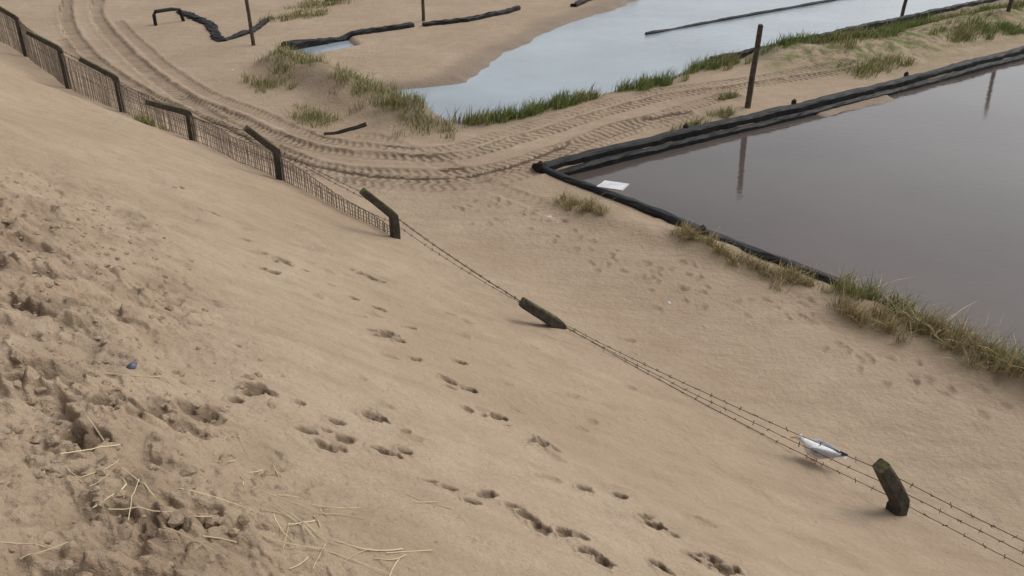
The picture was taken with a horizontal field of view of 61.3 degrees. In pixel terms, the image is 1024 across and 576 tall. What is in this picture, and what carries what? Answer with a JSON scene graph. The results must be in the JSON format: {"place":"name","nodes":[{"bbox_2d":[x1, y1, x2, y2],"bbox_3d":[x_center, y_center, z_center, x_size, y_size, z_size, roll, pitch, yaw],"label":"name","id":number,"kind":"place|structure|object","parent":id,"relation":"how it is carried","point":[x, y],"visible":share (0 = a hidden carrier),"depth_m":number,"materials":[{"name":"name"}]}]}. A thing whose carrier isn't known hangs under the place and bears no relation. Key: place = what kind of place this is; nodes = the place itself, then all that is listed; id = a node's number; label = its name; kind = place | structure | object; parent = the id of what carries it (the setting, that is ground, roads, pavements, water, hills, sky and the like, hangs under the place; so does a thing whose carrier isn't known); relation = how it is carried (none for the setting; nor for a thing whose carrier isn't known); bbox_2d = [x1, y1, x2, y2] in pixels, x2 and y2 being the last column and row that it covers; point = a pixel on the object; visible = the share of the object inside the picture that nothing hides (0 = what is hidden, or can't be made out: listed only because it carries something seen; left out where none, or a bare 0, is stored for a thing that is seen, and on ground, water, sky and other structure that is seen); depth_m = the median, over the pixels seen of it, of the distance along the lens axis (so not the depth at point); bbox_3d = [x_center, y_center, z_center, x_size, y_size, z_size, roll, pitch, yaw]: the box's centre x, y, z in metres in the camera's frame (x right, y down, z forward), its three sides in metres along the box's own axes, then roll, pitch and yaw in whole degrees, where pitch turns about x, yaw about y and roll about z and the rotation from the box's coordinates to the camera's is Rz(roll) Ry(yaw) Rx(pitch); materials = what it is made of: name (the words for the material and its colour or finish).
{"place":"outdoors","nodes":[
{"label":"outdoors","id":0,"kind":"place"},
{"bbox_2d":[127,106,169,131],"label":"marram grass","id":1,"kind":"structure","parent":0,"point":[148,120],"depth_m":13.99,"materials":[{"name":"green plant"}]},
{"bbox_2d":[240,56,319,93],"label":"marram grass","id":2,"kind":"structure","parent":0,"point":[259,82],"depth_m":17.79,"materials":[{"name":"green plant"}]},
{"bbox_2d":[254,37,313,64],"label":"marram grass","id":3,"kind":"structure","parent":0,"point":[284,50],"depth_m":19.07,"materials":[{"name":"green plant"}]},
{"bbox_2d":[257,7,330,22],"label":"marram grass","id":4,"kind":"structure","parent":0,"point":[304,13],"depth_m":25.05,"materials":[{"name":"green plant"}]},
{"bbox_2d":[265,46,340,75],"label":"marram grass","id":5,"kind":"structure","parent":0,"point":[300,59],"depth_m":18.25,"materials":[{"name":"plant"}]},
{"bbox_2d":[284,101,344,128],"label":"marram grass","id":6,"kind":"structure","parent":0,"point":[308,116],"depth_m":15.63,"materials":[{"name":"green plant"}]},
{"bbox_2d":[284,0,354,11],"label":"marram grass","id":7,"kind":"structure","parent":0,"point":[311,2],"depth_m":26.67,"materials":[{"name":"green plant"}]},
{"bbox_2d":[325,61,386,95],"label":"marram grass","id":8,"kind":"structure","parent":0,"point":[349,73],"depth_m":16.93,"materials":[{"name":"plant"}]},
{"bbox_2d":[345,72,407,115],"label":"marram grass","id":9,"kind":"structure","parent":0,"point":[379,87],"depth_m":16.25,"materials":[{"name":"green plant"}]},
{"bbox_2d":[372,80,426,139],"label":"marram grass","id":10,"kind":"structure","parent":0,"point":[394,98],"depth_m":15.35,"materials":[{"name":"green plant"}]},
{"bbox_2d":[390,86,463,140],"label":"marram grass","id":11,"kind":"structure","parent":0,"point":[422,122],"depth_m":15.05,"materials":[{"name":"green plant"}]},
{"bbox_2d":[0,0,1023,575],"bbox_3d":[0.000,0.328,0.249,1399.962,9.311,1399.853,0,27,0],"label":"sand ground","id":12,"kind":"structure","parent":0,"point":[642,452],"depth_m":6.87,"materials":[{"name":"beige sand"}]},
{"bbox_2d":[0,6,26,56],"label":"fence post","id":13,"kind":"object","parent":12,"relation":"on","point":[6,12],"visible":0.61,"depth_m":19.59,"materials":[{"name":"wood"}]},
{"bbox_2d":[26,30,71,88],"bbox_3d":[-9.006,-4.217,16.935,0.572,1.673,0.115,-12,29,-22],"label":"fence post","id":14,"kind":"object","parent":12,"relation":"on","point":[31,34],"visible":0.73,"depth_m":16.80,"materials":[{"name":"wood"}]},
{"bbox_2d":[78,56,125,112],"bbox_3d":[-7.219,-3.355,15.354,0.592,1.534,0.115,-11,29,-21],"label":"fence post","id":15,"kind":"object","parent":12,"relation":"on","point":[104,71],"visible":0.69,"depth_m":15.19,"materials":[{"name":"wood"}]},
{"bbox_2d":[126,362,136,368],"bbox_3d":[-1.569,0.319,3.562,0.036,0.015,0.055,26,45,12],"label":"mussel shell","id":16,"kind":"object","parent":12,"relation":"on","point":[132,365],"visible":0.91,"depth_m":3.56},
{"bbox_2d":[152,7,184,25],"bbox_3d":[-9.560,-7.506,24.145,0.117,0.610,1.015,18,32,31],"label":"black pipe","id":17,"kind":"object","parent":12,"relation":"on","point":[166,10],"visible":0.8,"depth_m":23.93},
{"bbox_2d":[145,99,196,141],"bbox_3d":[-5.339,-2.406,13.662,0.663,1.243,0.113,-15,30,-26],"label":"fence post","id":18,"kind":"object","parent":12,"relation":"on","point":[166,106],"visible":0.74,"depth_m":13.50,"materials":[{"name":"wood"}]},
{"bbox_2d":[0,12,389,233],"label":"netting fence","id":19,"kind":"object","parent":12,"relation":"on","point":[56,73],"visible":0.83,"depth_m":15.05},
{"bbox_2d":[176,10,225,41],"bbox_3d":[-8.519,-7.229,23.971,0.572,0.324,5.121,-15,30,-26],"label":"black pond liner","id":20,"kind":"object","parent":12,"relation":"on","point":[213,30],"visible":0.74,"depth_m":23.78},
{"bbox_2d":[223,16,273,40],"bbox_3d":[-7.009,-6.953,23.427,0.412,0.327,3.159,4,27,7],"label":"black pond liner","id":21,"kind":"object","parent":12,"relation":"on","point":[259,25],"visible":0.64,"depth_m":22.87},
{"bbox_2d":[245,0,254,45],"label":"wooden post","id":22,"kind":"object","parent":12,"relation":"on","point":[250,23],"visible":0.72,"depth_m":21.29,"materials":[{"name":"brown wood"}]},
{"bbox_2d":[243,125,284,180],"bbox_3d":[-3.382,-1.618,11.922,0.461,1.331,0.110,-14,30,-25],"label":"fence post","id":23,"kind":"object","parent":12,"relation":"on","point":[247,129],"visible":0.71,"depth_m":11.79,"materials":[{"name":"wood"}]},
{"bbox_2d":[0,368,532,575],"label":"straw litter","id":24,"kind":"object","parent":12,"relation":"on","point":[291,514],"visible":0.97,"depth_m":2.70,"materials":[{"name":"beige plant"}]},
{"bbox_2d":[295,41,353,54],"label":"puddle water","id":25,"kind":"structure","parent":12,"relation":"on","point":[331,46],"depth_m":21.83,"materials":[{"name":"grey liquid"}]},
{"bbox_2d":[324,122,366,134],"bbox_3d":[-2.893,-2.755,14.999,0.755,0.158,0.090,-13,30,-24],"label":"driftwood plank","id":26,"kind":"object","parent":12,"relation":"on","point":[364,124],"visible":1,"depth_m":14.99,"materials":[{"name":"brown wood"}]},
{"bbox_2d":[281,22,414,49],"bbox_3d":[-4.245,-6.535,22.701,3.977,0.446,0.415,-23,35,-37],"label":"black pond liner","id":27,"kind":"object","parent":12,"relation":"on","point":[301,43],"visible":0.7,"depth_m":22.51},
{"bbox_2d":[359,188,400,238],"bbox_3d":[-1.549,-0.654,10.277,0.451,1.191,0.116,-13,30,-25],"label":"fence post","id":28,"kind":"object","parent":12,"relation":"on","point":[394,228],"visible":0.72,"depth_m":10.16,"materials":[{"name":"wood"}]},
{"bbox_2d":[421,0,424,21],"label":"wooden post","id":29,"kind":"object","parent":12,"relation":"on","point":[423,10],"visible":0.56,"depth_m":24.32,"materials":[{"name":"brown wood"}]},
{"bbox_2d":[422,5,520,26],"bbox_3d":[-1.010,-7.753,24.957,0.494,0.356,3.791,24,36,39],"label":"black pond liner","id":30,"kind":"object","parent":12,"relation":"on","point":[475,17],"visible":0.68,"depth_m":24.55,"materials":[{"name":"black plastic"}]},
{"bbox_2d":[0,11,1023,566],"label":"barbed wire strands","id":31,"kind":"object","parent":12,"relation":"on","point":[610,347],"visible":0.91,"depth_m":7.54},
{"bbox_2d":[481,99,544,124],"bbox_3d":[-0.099,-3.233,15.777,1.590,0.574,0.779,-22,34,-36],"label":"reed clump","id":32,"kind":"object","parent":12,"relation":"on","point":[513,112],"visible":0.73,"depth_m":15.71,"materials":[{"name":"green plant"}]},
{"bbox_2d":[498,91,567,123],"bbox_3d":[0.358,-3.388,16.102,2.002,0.527,0.738,-24,35,-38],"label":"reed clump","id":33,"kind":"object","parent":12,"relation":"on","point":[533,110],"visible":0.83,"depth_m":16.09,"materials":[{"name":"green plant"}]},
{"bbox_2d":[519,297,566,328],"bbox_3d":[0.304,0.467,8.480,0.511,0.916,0.127,-15,31,-27],"label":"fence post","id":34,"kind":"object","parent":12,"relation":"on","point":[526,304],"visible":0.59,"depth_m":8.30,"materials":[{"name":"wood"}]},
{"bbox_2d":[550,84,605,102],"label":"reed clump","id":35,"kind":"object","parent":12,"relation":"on","point":[590,95],"visible":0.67,"depth_m":16.87,"materials":[{"name":"green plant"}]},
{"bbox_2d":[570,0,591,6],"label":"black pond liner","id":36,"kind":"object","parent":12,"relation":"on","point":[577,3],"visible":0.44,"depth_m":26.83,"materials":[{"name":"black plastic"}]},
{"bbox_2d":[634,68,688,92],"bbox_3d":[3.123,-4.396,18.034,1.752,0.469,0.747,-21,34,-36],"label":"reed clump","id":37,"kind":"object","parent":12,"relation":"on","point":[668,79],"visible":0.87,"depth_m":17.98,"materials":[{"name":"green plant"}]},
{"bbox_2d":[681,53,730,74],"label":"reed clump","id":38,"kind":"object","parent":12,"relation":"on","point":[695,67],"visible":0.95,"depth_m":19.18,"materials":[{"name":"green plant"}]},
{"bbox_2d":[705,48,753,70],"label":"reed clump","id":39,"kind":"object","parent":12,"relation":"on","point":[731,61],"visible":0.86,"depth_m":19.56,"materials":[{"name":"green plant"}]},
{"bbox_2d":[745,24,762,107],"bbox_3d":[4.488,-3.930,16.155,0.120,1.928,0.243,24,35,38],"label":"wooden post","id":40,"kind":"object","parent":12,"relation":"on","point":[749,95],"visible":0.78,"depth_m":16.04,"materials":[{"name":"brown wood"}]},
{"bbox_2d":[532,46,1023,363],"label":"pond edging","id":41,"kind":"object","parent":12,"relation":"on","point":[605,156],"visible":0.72,"depth_m":14.80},
{"bbox_2d":[596,180,628,190],"bbox_3d":[1.438,-1.460,12.336,0.420,0.020,0.240,11,35,27],"label":"white board","id":42,"kind":"object","parent":41,"relation":"on","point":[613,185],"visible":1,"depth_m":12.31,"materials":[{"name":"plastic"}]},
{"bbox_2d":[759,26,846,54],"bbox_3d":[7.001,-5.951,20.777,3.017,0.661,1.166,-24,35,-38],"label":"reed clump","id":43,"kind":"object","parent":12,"relation":"on","point":[788,40],"visible":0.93,"depth_m":20.55,"materials":[{"name":"green plant"}]},
{"bbox_2d":[790,434,847,463],"bbox_3d":[2.356,1.253,6.663,0.446,0.226,0.151,10,28,12],"label":"gull","id":44,"kind":"object","parent":12,"relation":"on","point":[822,449],"visible":0.88,"depth_m":6.62,"materials":[{"name":"white"}]},
{"bbox_2d":[803,24,890,50],"bbox_3d":[8.355,-6.172,20.915,3.016,0.552,1.357,-14,30,-26],"label":"reed clump","id":45,"kind":"object","parent":12,"relation":"on","point":[842,36],"visible":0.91,"depth_m":20.62,"materials":[{"name":"green plant"}]},
{"bbox_2d":[802,266,904,303],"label":"marram grass","id":46,"kind":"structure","parent":12,"relation":"on","point":[849,285],"depth_m":9.37,"materials":[{"name":"green plant"}]},
{"bbox_2d":[711,0,997,64],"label":"black pond liner","id":47,"kind":"object","parent":12,"relation":"on","point":[910,17],"visible":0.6,"depth_m":24.51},
{"bbox_2d":[836,51,920,79],"bbox_3d":[8.071,-5.070,19.282,2.419,0.437,1.374,-22,34,-36],"label":"reed clump","id":48,"kind":"object","parent":12,"relation":"on","point":[870,68],"visible":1,"depth_m":19.26,"materials":[{"name":"green plant"}]},
{"bbox_2d":[849,20,913,38],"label":"reed clump","id":49,"kind":"object","parent":12,"relation":"on","point":[894,30],"visible":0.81,"depth_m":21.25,"materials":[{"name":"green plant"}]},
{"bbox_2d":[872,458,909,515],"bbox_3d":[2.655,1.624,6.176,0.374,1.032,0.124,-12,30,-23],"label":"fence post","id":50,"kind":"object","parent":12,"relation":"on","point":[898,502],"visible":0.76,"depth_m":6.02,"materials":[{"name":"wood"}]},
{"bbox_2d":[857,270,943,319],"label":"marram grass","id":51,"kind":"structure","parent":12,"relation":"on","point":[894,299],"depth_m":9.15,"materials":[{"name":"green plant"}]},
{"bbox_2d":[900,0,907,16],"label":"wooden post","id":52,"kind":"object","parent":12,"relation":"on","point":[903,8],"visible":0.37,"depth_m":25.19,"materials":[{"name":"brown wood"}]},
{"bbox_2d":[880,14,938,30],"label":"reed clump","id":53,"kind":"object","parent":12,"relation":"on","point":[917,22],"visible":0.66,"depth_m":23.41,"materials":[{"name":"green plant"}]},
{"bbox_2d":[865,288,1001,339],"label":"marram grass","id":54,"kind":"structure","parent":12,"relation":"on","point":[934,325],"depth_m":8.69,"materials":[{"name":"plant"}]},
{"bbox_2d":[898,306,1004,355],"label":"marram grass","id":55,"kind":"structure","parent":12,"relation":"on","point":[953,335],"depth_m":8.46,"materials":[{"name":"plant"}]},
{"bbox_2d":[921,7,995,23],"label":"reed clump","id":56,"kind":"object","parent":12,"relation":"on","point":[942,16],"visible":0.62,"depth_m":23.98,"materials":[{"name":"green plant"}]},
{"bbox_2d":[923,12,996,42],"bbox_3d":[11.637,-6.766,22.276,1.132,0.573,3.288,24,35,38],"label":"reed clump","id":57,"kind":"object","parent":12,"relation":"on","point":[963,34],"visible":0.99,"depth_m":21.95,"materials":[{"name":"green plant"}]},
{"bbox_2d":[930,315,1023,377],"bbox_3d":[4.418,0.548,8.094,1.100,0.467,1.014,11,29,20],"label":"marram grass","id":58,"kind":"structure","parent":12,"relation":"on","point":[1005,362],"depth_m":8.12,"materials":[{"name":"green plant"}]},
{"bbox_2d":[951,1,1023,15],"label":"reed clump","id":59,"kind":"object","parent":12,"relation":"on","point":[984,8],"visible":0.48,"depth_m":25.15,"materials":[{"name":"green plant"}]},
{"bbox_2d":[966,12,1023,40],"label":"reed clump","id":60,"kind":"object","parent":12,"relation":"on","point":[1006,27],"visible":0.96,"depth_m":22.62,"materials":[{"name":"green plant"}]},
{"bbox_2d":[971,355,1022,376],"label":"marram grass","id":61,"kind":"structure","parent":12,"relation":"on","point":[995,361],"depth_m":8.08,"materials":[{"name":"green plant"}]},
{"bbox_2d":[992,0,1023,8],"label":"reed clump","id":62,"kind":"object","parent":12,"relation":"on","point":[1017,4],"visible":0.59,"depth_m":25.70,"materials":[{"name":"green plant"}]},
{"bbox_2d":[1006,0,1013,11],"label":"wooden post","id":63,"kind":"object","parent":12,"relation":"on","point":[1009,6],"visible":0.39,"depth_m":24.09,"materials":[{"name":"brown wood"}]},
{"bbox_2d":[552,189,595,206],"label":"marram grass","id":64,"kind":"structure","parent":0,"point":[565,198],"depth_m":11.86,"materials":[{"name":"beige plant"}]},
{"bbox_2d":[556,194,612,215],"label":"marram grass","id":65,"kind":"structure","parent":0,"point":[588,207],"depth_m":11.54,"materials":[{"name":"plant"}]},
{"bbox_2d":[397,0,975,122],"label":"pond water","id":66,"kind":"structure","parent":0,"point":[605,51],"depth_m":22.39,"materials":[{"name":"grey liquid"}]},
{"bbox_2d":[438,103,512,133],"bbox_3d":[-0.693,-3.108,15.490,1.860,0.533,0.811,-20,33,-34],"label":"reed clump","id":67,"kind":"object","parent":66,"relation":"in","point":[474,120],"visible":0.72,"depth_m":15.41,"materials":[{"name":"green plant"}]},
{"bbox_2d":[544,86,588,109],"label":"reed clump","id":68,"kind":"object","parent":66,"relation":"on","point":[560,104],"visible":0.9,"depth_m":16.48,"materials":[{"name":"green plant"}]},
{"bbox_2d":[611,70,662,92],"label":"reed clump","id":69,"kind":"object","parent":66,"relation":"on","point":[638,84],"visible":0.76,"depth_m":17.66,"materials":[{"name":"green plant"}]},
{"bbox_2d":[645,0,835,34],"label":"floating boom","id":70,"kind":"object","parent":66,"relation":"on","point":[735,17],"visible":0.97,"depth_m":25.58,"materials":[{"name":"black plastic"}]},
{"bbox_2d":[669,115,715,130],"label":"marram grass","id":71,"kind":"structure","parent":0,"point":[690,123],"depth_m":15.29,"materials":[{"name":"plant"}]},
{"bbox_2d":[670,218,722,244],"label":"marram grass","id":72,"kind":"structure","parent":0,"point":[686,229],"depth_m":10.69,"materials":[{"name":"plant"}]},
{"bbox_2d":[704,105,737,117],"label":"marram grass","id":73,"kind":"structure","parent":0,"point":[726,112],"depth_m":15.90,"materials":[{"name":"green plant"}]},
{"bbox_2d":[715,87,738,99],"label":"marram grass","id":74,"kind":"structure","parent":0,"point":[730,95],"depth_m":17.03,"materials":[{"name":"green plant"}]},
{"bbox_2d":[699,227,777,271],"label":"marram grass","id":75,"kind":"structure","parent":0,"point":[727,253],"depth_m":10.31,"materials":[{"name":"green plant"}]},
{"bbox_2d":[741,250,805,291],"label":"marram grass","id":76,"kind":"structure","parent":0,"point":[771,270],"depth_m":9.88,"materials":[{"name":"green plant"}]},
{"bbox_2d":[568,60,1023,358],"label":"pond water","id":77,"kind":"structure","parent":0,"point":[925,185],"depth_m":12.79,"materials":[{"name":"grey liquid"}]},
{"bbox_2d":[765,259,834,294],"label":"marram grass","id":78,"kind":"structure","parent":0,"point":[807,280],"depth_m":9.76,"materials":[{"name":"green plant"}]},
{"bbox_2d":[822,282,933,345],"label":"marram grass","id":79,"kind":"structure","parent":0,"point":[857,316],"depth_m":8.88,"materials":[{"name":"plant"}]}
]}

